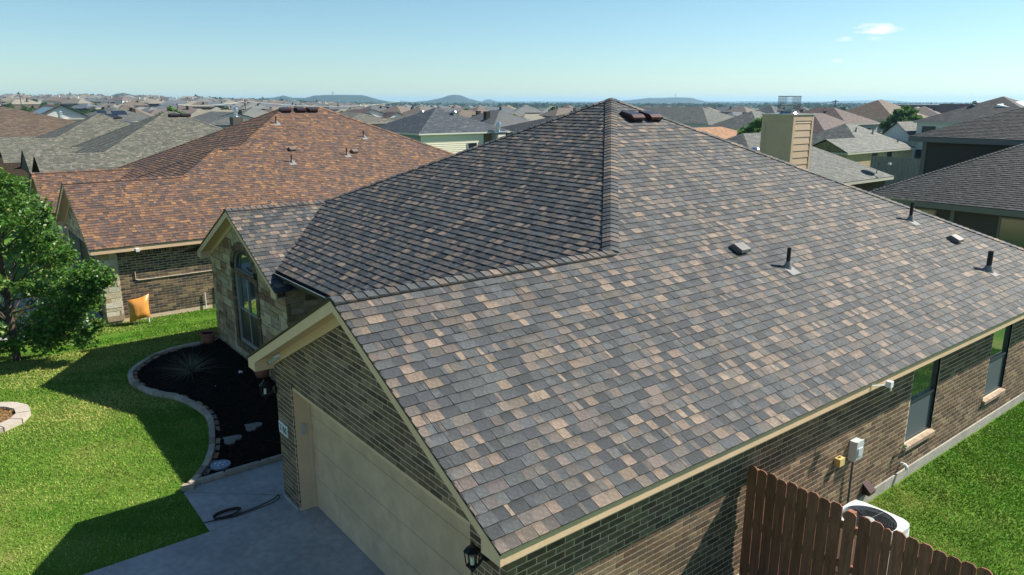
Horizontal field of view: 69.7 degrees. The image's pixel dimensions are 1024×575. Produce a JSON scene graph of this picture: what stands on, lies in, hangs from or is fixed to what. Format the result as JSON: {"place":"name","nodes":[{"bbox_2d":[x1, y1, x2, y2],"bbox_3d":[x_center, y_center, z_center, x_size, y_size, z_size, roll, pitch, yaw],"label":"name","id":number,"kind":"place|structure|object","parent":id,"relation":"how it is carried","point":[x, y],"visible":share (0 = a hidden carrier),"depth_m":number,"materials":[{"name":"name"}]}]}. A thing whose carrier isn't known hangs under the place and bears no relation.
{"place":"outdoors","nodes":[
{"label":"outdoors","id":0,"kind":"place"},
{"bbox_2d":[0,290,107,339],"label":"neighbour driveway","id":1,"kind":"structure","parent":0,"point":[98,315],"depth_m":24.19,"materials":[{"name":"concrete"}]},
{"bbox_2d":[0,308,218,574],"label":"front lawn","id":2,"kind":"structure","parent":0,"point":[163,332],"depth_m":14.50,"materials":[{"name":"green plant"}]},
{"bbox_2d":[83,500,356,574],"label":"driveway","id":3,"kind":"structure","parent":0,"point":[284,538],"depth_m":10.55,"materials":[{"name":"concrete"}]},
{"bbox_2d":[184,460,286,531],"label":"walkway","id":4,"kind":"structure","parent":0,"point":[249,489],"depth_m":12.16,"materials":[{"name":"concrete"}]},
{"bbox_2d":[203,494,279,522],"bbox_3d":[-4.259,3.503,11.659,1.238,0.052,0.254,-11,18,-37],"label":"garden hose","id":5,"kind":"object","parent":4,"relation":"on","point":[215,518],"visible":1,"depth_m":11.56,"materials":[{"name":"rubber"}]},
{"bbox_2d":[257,95,413,103],"bbox_3d":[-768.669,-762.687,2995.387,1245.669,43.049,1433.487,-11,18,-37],"label":"mesa hill","id":6,"kind":"structure","parent":0,"point":[344,98],"depth_m":2768.83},
{"bbox_2d":[412,95,492,104],"bbox_3d":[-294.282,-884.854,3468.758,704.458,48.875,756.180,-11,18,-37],"label":"cone hill","id":7,"kind":"structure","parent":0,"point":[453,99],"depth_m":3342.74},
{"bbox_2d":[0,103,1023,574],"bbox_3d":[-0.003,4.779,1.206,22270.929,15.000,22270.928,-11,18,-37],"label":"ground","id":8,"kind":"structure","parent":0,"point":[104,543],"depth_m":12.47,"materials":[{"name":"green plant"}]},
{"bbox_2d":[0,402,30,432],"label":"tree ring","id":9,"kind":"object","parent":8,"relation":"on","point":[13,414],"visible":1,"depth_m":15.15,"materials":[{"name":"stone"}]},
{"bbox_2d":[1,99,40,109],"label":"distant house","id":10,"kind":"structure","parent":8,"relation":"on","point":[16,103],"depth_m":423.22,"materials":[{"name":"beige"}]},
{"bbox_2d":[0,106,76,180],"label":"house","id":11,"kind":"structure","parent":8,"relation":"on","point":[17,123],"depth_m":78.33,"materials":[{"name":"stone"}]},
{"bbox_2d":[30,105,88,120],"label":"house","id":12,"kind":"structure","parent":8,"relation":"on","point":[66,112],"depth_m":110.56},
{"bbox_2d":[0,167,119,361],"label":"leafy tree","id":13,"kind":"object","parent":8,"relation":"on","point":[59,319],"visible":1,"depth_m":18.02,"materials":[{"name":"green plant"}]},
{"bbox_2d":[0,114,130,162],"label":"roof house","id":14,"kind":"structure","parent":8,"relation":"on","point":[82,130],"depth_m":63.98,"materials":[{"name":"stone"}]},
{"bbox_2d":[60,99,94,106],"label":"distant house","id":15,"kind":"structure","parent":8,"relation":"on","point":[72,102],"depth_m":457.92,"materials":[{"name":"grey stone"}]},
{"bbox_2d":[71,103,100,111],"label":"distant house","id":16,"kind":"structure","parent":8,"relation":"on","point":[82,106],"depth_m":441.32,"materials":[{"name":"grey stone"}]},
{"bbox_2d":[84,108,151,121],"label":"house","id":17,"kind":"structure","parent":8,"relation":"on","point":[125,115],"depth_m":123.70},
{"bbox_2d":[15,111,222,212],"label":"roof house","id":18,"kind":"structure","parent":8,"relation":"on","point":[146,137],"depth_m":45.78,"materials":[{"name":"stone"}]},
{"bbox_2d":[120,99,149,106],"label":"distant house","id":19,"kind":"structure","parent":8,"relation":"on","point":[135,102],"depth_m":419.07,"materials":[{"name":"brown stone"}]},
{"bbox_2d":[120,105,153,115],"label":"distant house","id":20,"kind":"structure","parent":8,"relation":"on","point":[127,107],"depth_m":215.76,"materials":[{"name":"brown"}]},
{"bbox_2d":[127,294,150,323],"bbox_3d":[-11.522,0.696,22.735,0.576,0.910,0.438,-4,15,-16],"label":"air unit cover","id":21,"kind":"object","parent":8,"relation":"on","point":[138,308],"visible":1,"depth_m":22.62,"materials":[{"name":"orange fabric"}]},
{"bbox_2d":[147,98,164,106],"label":"distant house","id":22,"kind":"structure","parent":8,"relation":"on","point":[156,102],"depth_m":492.48,"materials":[{"name":"grey stone"}]},
{"bbox_2d":[147,109,166,114],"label":"distant house","id":23,"kind":"structure","parent":8,"relation":"on","point":[153,111],"depth_m":326.30,"materials":[{"name":"grey stone"}]},
{"bbox_2d":[155,103,178,108],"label":"distant house","id":24,"kind":"structure","parent":8,"relation":"on","point":[165,107],"depth_m":350.18,"materials":[{"name":"grey stone"}]},
{"bbox_2d":[159,106,184,113],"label":"tree","id":25,"kind":"object","parent":8,"relation":"on","point":[170,108],"visible":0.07,"depth_m":150.56,"materials":[{"name":"green plant"}]},
{"bbox_2d":[159,100,185,105],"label":"distant house","id":26,"kind":"structure","parent":8,"relation":"on","point":[176,101],"depth_m":468.05,"materials":[{"name":"grey stone"}]},
{"bbox_2d":[127,336,220,484],"bbox_3d":[-7.456,2.412,16.051,2.037,0.118,8.514,-5,15,-20],"label":"garden border","id":27,"kind":"object","parent":8,"relation":"on","point":[197,406],"visible":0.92,"depth_m":15.88,"materials":[{"name":"stone"}]},
{"bbox_2d":[175,105,196,112],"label":"distant house","id":28,"kind":"structure","parent":8,"relation":"on","point":[186,109],"depth_m":275.17,"materials":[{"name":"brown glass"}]},
{"bbox_2d":[189,102,214,109],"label":"distant house","id":29,"kind":"structure","parent":8,"relation":"on","point":[207,106],"depth_m":409.58,"materials":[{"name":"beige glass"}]},
{"bbox_2d":[133,337,281,476],"bbox_3d":[-5.992,2.234,16.878,4.840,0.050,8.030,-11,18,-37],"label":"mulch bed","id":30,"kind":"object","parent":8,"relation":"on","point":[242,416],"visible":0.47,"depth_m":16.42,"materials":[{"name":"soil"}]},
{"bbox_2d":[150,352,225,385],"bbox_3d":[-7.661,1.736,17.511,1.647,0.594,1.809,8,16,29],"label":"spiky plant","id":31,"kind":"object","parent":30,"relation":"on","point":[190,367],"visible":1,"depth_m":17.55,"materials":[{"name":"green plant"}]},
{"bbox_2d":[199,330,215,343],"bbox_3d":[-8.144,1.341,19.716,0.437,0.301,0.437,-11,18,-37],"label":"terracotta pot","id":32,"kind":"object","parent":30,"relation":"on","point":[207,336],"visible":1,"depth_m":19.61,"materials":[{"name":"ceramic"}]},
{"bbox_2d":[210,460,230,470],"bbox_3d":[-5.172,3.153,13.060,0.350,0.048,0.350,-11,18,-37],"label":"round garden plaque","id":33,"kind":"object","parent":30,"relation":"on","point":[220,465],"visible":1,"depth_m":13.01,"materials":[{"name":"stone"}]},
{"bbox_2d":[223,435,241,444],"bbox_3d":[-5.326,2.906,14.023,0.343,0.035,0.336,-6,15,-23],"label":"stepping stone","id":34,"kind":"object","parent":30,"relation":"on","point":[229,440],"visible":1,"depth_m":14.04,"materials":[{"name":"stone"}]},
{"bbox_2d":[244,422,261,431],"bbox_3d":[-5.117,2.761,14.598,0.328,0.035,0.334,-7,16,-27],"label":"stepping stone","id":35,"kind":"object","parent":30,"relation":"on","point":[250,427],"visible":1,"depth_m":14.61,"materials":[{"name":"stone"}]},
{"bbox_2d":[254,369,268,377],"bbox_3d":[-5.881,1.946,17.295,0.456,0.314,0.456,-11,18,-37],"label":"terracotta pot","id":36,"kind":"object","parent":30,"relation":"on","point":[262,374],"visible":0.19,"depth_m":17.18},
{"bbox_2d":[190,109,232,116],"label":"distant house","id":37,"kind":"structure","parent":8,"relation":"on","point":[196,113],"depth_m":168.44,"materials":[{"name":"beige stone"}]},
{"bbox_2d":[210,101,232,107],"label":"distant house","id":38,"kind":"structure","parent":8,"relation":"on","point":[215,103],"depth_m":463.49,"materials":[{"name":"grey stone"}]},
{"bbox_2d":[192,111,252,119],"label":"house","id":39,"kind":"structure","parent":8,"relation":"on","point":[211,114],"depth_m":119.00,"materials":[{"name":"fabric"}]},
{"bbox_2d":[200,107,247,128],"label":"house","id":40,"kind":"structure","parent":8,"relation":"on","point":[224,122],"depth_m":101.93,"materials":[{"name":"stone"}]},
{"bbox_2d":[0,93,452,108],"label":"distant houses","id":41,"kind":"structure","parent":8,"relation":"on","point":[120,99],"depth_m":647.93,"materials":[{"name":"grey"}]},
{"bbox_2d":[181,454,281,491],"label":"garden curb","id":42,"kind":"structure","parent":8,"relation":"on","point":[190,485],"depth_m":12.76,"materials":[{"name":"concrete"}]},
{"bbox_2d":[28,107,453,324],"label":"brick house","id":43,"kind":"structure","parent":8,"relation":"on","point":[161,210],"depth_m":26.80,"materials":[{"name":"brick"}]},
{"bbox_2d":[79,238,100,302],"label":"wall","id":44,"kind":"structure","parent":43,"relation":"in","point":[84,251],"depth_m":26.19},
{"bbox_2d":[135,270,211,279],"bbox_3d":[-10.682,-0.547,23.667,2.654,0.294,0.027,-11,18,-37],"label":"wall conduit","id":45,"kind":"object","parent":43,"relation":"attached to","point":[170,275],"depth_m":23.51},
{"bbox_2d":[238,107,267,117],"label":"distant house","id":46,"kind":"structure","parent":8,"relation":"on","point":[253,112],"depth_m":155.03,"materials":[{"name":"grey stone"}]},
{"bbox_2d":[241,102,267,109],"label":"distant house","id":47,"kind":"structure","parent":8,"relation":"on","point":[258,105],"depth_m":395.43,"materials":[{"name":"grey stone"}]},
{"bbox_2d":[259,101,276,106],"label":"distant house","id":48,"kind":"structure","parent":8,"relation":"on","point":[265,104],"depth_m":482.37,"materials":[{"name":"grey stone"}]},
{"bbox_2d":[264,107,278,111],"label":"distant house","id":49,"kind":"structure","parent":8,"relation":"on","point":[269,109],"depth_m":262.16,"materials":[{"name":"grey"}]},
{"bbox_2d":[277,103,297,106],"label":"distant house","id":50,"kind":"structure","parent":8,"relation":"on","point":[289,105],"depth_m":501.25,"materials":[{"name":"grey stone"}]},
{"bbox_2d":[323,105,348,110],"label":"distant house","id":51,"kind":"structure","parent":8,"relation":"on","point":[338,107],"depth_m":442.79,"materials":[{"name":"grey stone"}]},
{"bbox_2d":[299,507,384,574],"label":"garage threshold","id":52,"kind":"object","parent":8,"relation":"on","point":[350,552],"visible":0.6,"depth_m":10.79,"materials":[{"name":"concrete"}]},
{"bbox_2d":[337,112,394,125],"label":"house","id":53,"kind":"structure","parent":8,"relation":"on","point":[371,119],"depth_m":145.21,"materials":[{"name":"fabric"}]},
{"bbox_2d":[345,109,401,118],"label":"house","id":54,"kind":"structure","parent":8,"relation":"on","point":[386,115],"depth_m":193.22,"materials":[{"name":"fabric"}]},
{"bbox_2d":[363,106,386,110],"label":"distant house","id":55,"kind":"structure","parent":8,"relation":"on","point":[379,108],"depth_m":401.18,"materials":[{"name":"grey stone"}]},
{"bbox_2d":[380,105,409,112],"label":"distant house","id":56,"kind":"structure","parent":8,"relation":"on","point":[398,109],"depth_m":290.94,"materials":[{"name":"brown stone"}]},
{"bbox_2d":[388,112,418,119],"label":"house","id":57,"kind":"structure","parent":8,"relation":"on","point":[399,117],"depth_m":149.30,"materials":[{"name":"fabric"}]},
{"bbox_2d":[400,107,428,114],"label":"distant house","id":58,"kind":"structure","parent":8,"relation":"on","point":[414,110],"depth_m":278.37,"materials":[{"name":"brown stone"}]},
{"bbox_2d":[376,108,509,153],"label":"slate roof house","id":59,"kind":"structure","parent":8,"relation":"on","point":[452,132],"depth_m":83.67,"materials":[{"name":"stone"}]},
{"bbox_2d":[467,142,476,147],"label":"window","id":60,"kind":"structure","parent":59,"relation":"in","point":[471,144],"depth_m":83.90,"materials":[{"name":"black glass"}]},
{"bbox_2d":[429,107,459,111],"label":"distant house","id":61,"kind":"structure","parent":8,"relation":"on","point":[449,109],"depth_m":271.63,"materials":[{"name":"grey stone"}]},
{"bbox_2d":[456,110,480,117],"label":"distant house","id":62,"kind":"structure","parent":8,"relation":"on","point":[468,113],"depth_m":168.64,"materials":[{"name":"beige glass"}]},
{"bbox_2d":[470,107,488,112],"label":"distant house","id":63,"kind":"structure","parent":8,"relation":"on","point":[475,109],"depth_m":215.83,"materials":[{"name":"brown stone"}]},
{"bbox_2d":[16,92,971,110],"bbox_3d":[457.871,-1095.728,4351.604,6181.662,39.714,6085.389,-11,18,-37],"label":"distant woods","id":64,"kind":"object","parent":8,"relation":"on","point":[812,105],"visible":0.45,"depth_m":1470.71,"materials":[{"name":"plant"}]},
{"bbox_2d":[470,110,528,126],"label":"distant house","id":65,"kind":"structure","parent":8,"relation":"on","point":[492,117],"depth_m":125.88,"materials":[{"name":"grey stone"}]},
{"bbox_2d":[484,107,516,113],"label":"distant house","id":66,"kind":"structure","parent":8,"relation":"on","point":[506,110],"depth_m":320.14,"materials":[{"name":"grey stone"}]},
{"bbox_2d":[513,105,541,113],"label":"distant house","id":67,"kind":"structure","parent":8,"relation":"on","point":[526,109],"depth_m":350.08,"materials":[{"name":"grey"}]},
{"bbox_2d":[500,114,563,134],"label":"house","id":68,"kind":"structure","parent":8,"relation":"on","point":[516,127],"depth_m":88.49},
{"bbox_2d":[520,115,544,119],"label":"distant house","id":69,"kind":"structure","parent":8,"relation":"on","point":[533,117],"depth_m":227.83,"materials":[{"name":"grey"}]},
{"bbox_2d":[539,108,576,117],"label":"distant house","id":70,"kind":"structure","parent":8,"relation":"on","point":[557,111],"depth_m":258.54,"materials":[{"name":"grey"}]},
{"bbox_2d":[178,98,1023,574],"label":"brick house","id":71,"kind":"structure","parent":8,"relation":"on","point":[610,336],"depth_m":10.99,"materials":[{"name":"brick"}]},
{"bbox_2d":[236,250,252,275],"bbox_3d":[-6.391,-0.628,17.673,0.055,0.560,1.480,-11,18,-37],"label":"window","id":72,"kind":"structure","parent":71,"relation":"in","point":[243,264],"depth_m":17.84,"materials":[{"name":"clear glass"}]},
{"bbox_2d":[237,275,259,348],"bbox_3d":[-6.392,0.609,17.986,0.054,1.710,1.480,-11,18,-37],"label":"window","id":73,"kind":"structure","parent":71,"relation":"in","point":[246,289],"depth_m":18.09,"materials":[{"name":"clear glass"}]},
{"bbox_2d":[259,379,276,398],"bbox_3d":[-3.843,1.583,11.576,0.248,0.340,0.180,-11,18,-37],"label":"wall lantern","id":74,"kind":"object","parent":71,"relation":"attached to","point":[265,394],"depth_m":11.54,"materials":[{"name":"black metal"}]},
{"bbox_2d":[266,353,279,364],"bbox_3d":[-3.615,1.089,11.178,0.226,0.165,0.085,-7,16,-27],"label":"security camera","id":75,"kind":"object","parent":71,"relation":"attached to","point":[272,359],"visible":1,"depth_m":11.15,"materials":[{"name":"white plastic"}]},
{"bbox_2d":[279,420,287,437],"bbox_3d":[-3.619,2.239,11.634,0.023,0.190,0.340,-11,18,-37],"label":"house number","id":76,"kind":"object","parent":71,"relation":"attached to","point":[283,428],"visible":1,"depth_m":11.61,"materials":[{"name":"white plastic"}]},
{"bbox_2d":[310,404,470,574],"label":"garage door","id":77,"kind":"structure","parent":71,"relation":"in","point":[403,530],"depth_m":9.85,"materials":[{"name":"beige paint"}]},
{"bbox_2d":[463,542,489,572],"bbox_3d":[-0.355,2.643,7.259,0.248,0.340,0.180,-11,18,-37],"label":"wall lantern","id":78,"kind":"object","parent":71,"relation":"attached to","point":[472,564],"depth_m":7.21,"materials":[{"name":"black metal"}]},
{"bbox_2d":[834,455,844,467],"bbox_3d":[4.908,2.591,11.014,0.140,0.150,0.090,-11,18,-37],"label":"faucet cover","id":79,"kind":"object","parent":71,"relation":"attached to","point":[839,461],"visible":1,"depth_m":10.98,"materials":[{"name":"yellow plastic"}]},
{"bbox_2d":[846,437,863,503],"bbox_3d":[5.252,2.937,11.344,0.239,1.261,0.145,-11,18,-37],"label":"electrical disconnect","id":80,"kind":"object","parent":71,"relation":"attached to","point":[856,446],"visible":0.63,"depth_m":11.21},
{"bbox_2d":[861,480,875,495],"bbox_3d":[5.738,3.224,11.820,0.180,0.190,0.150,-11,18,-37],"label":"dryer vent","id":81,"kind":"object","parent":71,"relation":"attached to","point":[868,489],"visible":1,"depth_m":11.80,"materials":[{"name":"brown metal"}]},
{"bbox_2d":[871,380,893,390],"bbox_3d":[5.375,1.456,10.671,0.379,0.160,0.097,-6,15,-24],"label":"eave sensor","id":82,"kind":"object","parent":71,"relation":"attached to","point":[889,384],"visible":1,"depth_m":10.69,"materials":[{"name":"white plastic"}]},
{"bbox_2d":[903,358,940,451],"bbox_3d":[7.085,1.928,12.697,1.112,1.585,0.150,-11,18,-37],"label":"window","id":83,"kind":"structure","parent":71,"relation":"in","point":[922,402],"depth_m":12.79,"materials":[{"name":"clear glass"}]},
{"bbox_2d":[982,324,1012,404],"bbox_3d":[9.701,1.446,14.692,1.062,1.625,0.150,-11,18,-37],"label":"window","id":84,"kind":"structure","parent":71,"relation":"in","point":[1001,338],"depth_m":14.81,"materials":[{"name":"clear glass"}]},
{"bbox_2d":[638,107,732,127],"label":"house","id":85,"kind":"structure","parent":8,"relation":"on","point":[694,117],"depth_m":144.34,"materials":[{"name":"grey"}]},
{"bbox_2d":[716,106,735,112],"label":"distant house","id":86,"kind":"structure","parent":8,"relation":"on","point":[722,110],"depth_m":406.18,"materials":[{"name":"grey"}]},
{"bbox_2d":[706,111,764,132],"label":"house","id":87,"kind":"structure","parent":8,"relation":"on","point":[739,121],"depth_m":117.31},
{"bbox_2d":[723,106,755,113],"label":"distant house","id":88,"kind":"structure","parent":8,"relation":"on","point":[742,109],"depth_m":371.44,"materials":[{"name":"grey"}]},
{"bbox_2d":[736,116,761,134],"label":"tree","id":89,"kind":"object","parent":8,"relation":"on","point":[756,123],"visible":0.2,"depth_m":80.09,"materials":[{"name":"green plant"}]},
{"bbox_2d":[756,106,782,112],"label":"house","id":90,"kind":"structure","parent":8,"relation":"on","point":[770,109],"depth_m":139.55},
{"bbox_2d":[725,96,893,191],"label":"grey roof house","id":91,"kind":"structure","parent":8,"relation":"on","point":[786,134],"depth_m":39.72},
{"bbox_2d":[811,123,916,166],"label":"brick gable house","id":92,"kind":"structure","parent":8,"relation":"on","point":[856,143],"depth_m":85.15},
{"bbox_2d":[739,465,992,574],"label":"picket fence","id":93,"kind":"object","parent":8,"relation":"on","point":[786,527],"visible":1,"depth_m":8.79,"materials":[{"name":"brown wood"}]},
{"bbox_2d":[822,500,909,574],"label":"air conditioner","id":94,"kind":"object","parent":8,"relation":"on","point":[886,519],"visible":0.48,"depth_m":10.12,"materials":[{"name":"white painted metal"},{"name":"black metal"},{"name":"wire"}]},
{"bbox_2d":[846,100,928,133],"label":"house","id":95,"kind":"structure","parent":8,"relation":"on","point":[879,110],"depth_m":138.12,"materials":[{"name":"grey"}]},
{"bbox_2d":[871,156,919,185],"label":"house wall","id":96,"kind":"structure","parent":8,"relation":"on","point":[899,169],"depth_m":69.61,"materials":[{"name":"grey wood"}]},
{"bbox_2d":[878,105,922,133],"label":"tree","id":97,"kind":"object","parent":8,"relation":"on","point":[907,112],"visible":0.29,"depth_m":108.84,"materials":[{"name":"green plant"}]},
{"bbox_2d":[917,106,940,115],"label":"distant house","id":98,"kind":"structure","parent":8,"relation":"on","point":[924,110],"depth_m":256.96,"materials":[{"name":"grey"}]},
{"bbox_2d":[895,104,972,112],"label":"school building","id":99,"kind":"structure","parent":8,"relation":"on","point":[941,108],"depth_m":397.86,"materials":[{"name":"grey brick"}]},
{"bbox_2d":[868,107,1023,248],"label":"dark roof house","id":100,"kind":"structure","parent":8,"relation":"on","point":[970,175],"depth_m":30.29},
{"bbox_2d":[914,207,936,215],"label":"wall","id":101,"kind":"structure","parent":100,"relation":"in","point":[933,212],"depth_m":30.13,"materials":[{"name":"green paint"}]},
{"bbox_2d":[996,216,1023,248],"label":"window","id":102,"kind":"structure","parent":100,"relation":"in","point":[1010,230],"depth_m":27.91,"materials":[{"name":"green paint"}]},
{"bbox_2d":[882,96,1023,168],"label":"white two storey house","id":103,"kind":"structure","parent":8,"relation":"on","point":[903,131],"depth_m":88.40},
{"bbox_2d":[915,149,921,158],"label":"window","id":104,"kind":"structure","parent":103,"relation":"in","point":[918,152],"depth_m":90.48,"materials":[{"name":"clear glass"}]},
{"bbox_2d":[921,126,935,132],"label":"window","id":105,"kind":"structure","parent":103,"relation":"in","point":[924,128],"depth_m":89.20,"materials":[{"name":"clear glass"}]},
{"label":"utility pole","id":106,"kind":"object","parent":8,"relation":"on","visible":0},
{"bbox_2d":[403,101,669,107],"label":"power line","id":107,"kind":"object","parent":106,"relation":"attached to","point":[542,107],"visible":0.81,"depth_m":339.76,"materials":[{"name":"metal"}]},
{"bbox_2d":[0,0,1023,101],"label":"sky","id":108,"kind":"structure","parent":0,"point":[386,50],"materials":[{"name":"blue"}]},
{"bbox_2d":[586,97,716,103],"bbox_3d":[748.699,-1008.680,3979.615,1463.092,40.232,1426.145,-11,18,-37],"label":"flat top hill","id":109,"kind":"structure","parent":0,"point":[670,100],"depth_m":3705.41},
{"bbox_2d":[696,127,737,138],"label":"house","id":110,"kind":"structure","parent":0,"point":[723,132],"depth_m":101.19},
{"bbox_2d":[498,100,980,103],"bbox_3d":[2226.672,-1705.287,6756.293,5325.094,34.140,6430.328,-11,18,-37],"label":"horizon plateau","id":111,"kind":"structure","parent":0,"point":[868,101],"depth_m":7041.53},
{"bbox_2d":[812,113,847,133],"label":"house","id":112,"kind":"structure","parent":0,"point":[823,122],"depth_m":105.60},
{"bbox_2d":[800,107,879,131],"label":"house","id":113,"kind":"structure","parent":0,"point":[858,120],"depth_m":120.01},
{"bbox_2d":[869,400,1023,574],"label":"side lawn","id":114,"kind":"structure","parent":0,"point":[994,457],"depth_m":12.21,"materials":[{"name":"green plant"}]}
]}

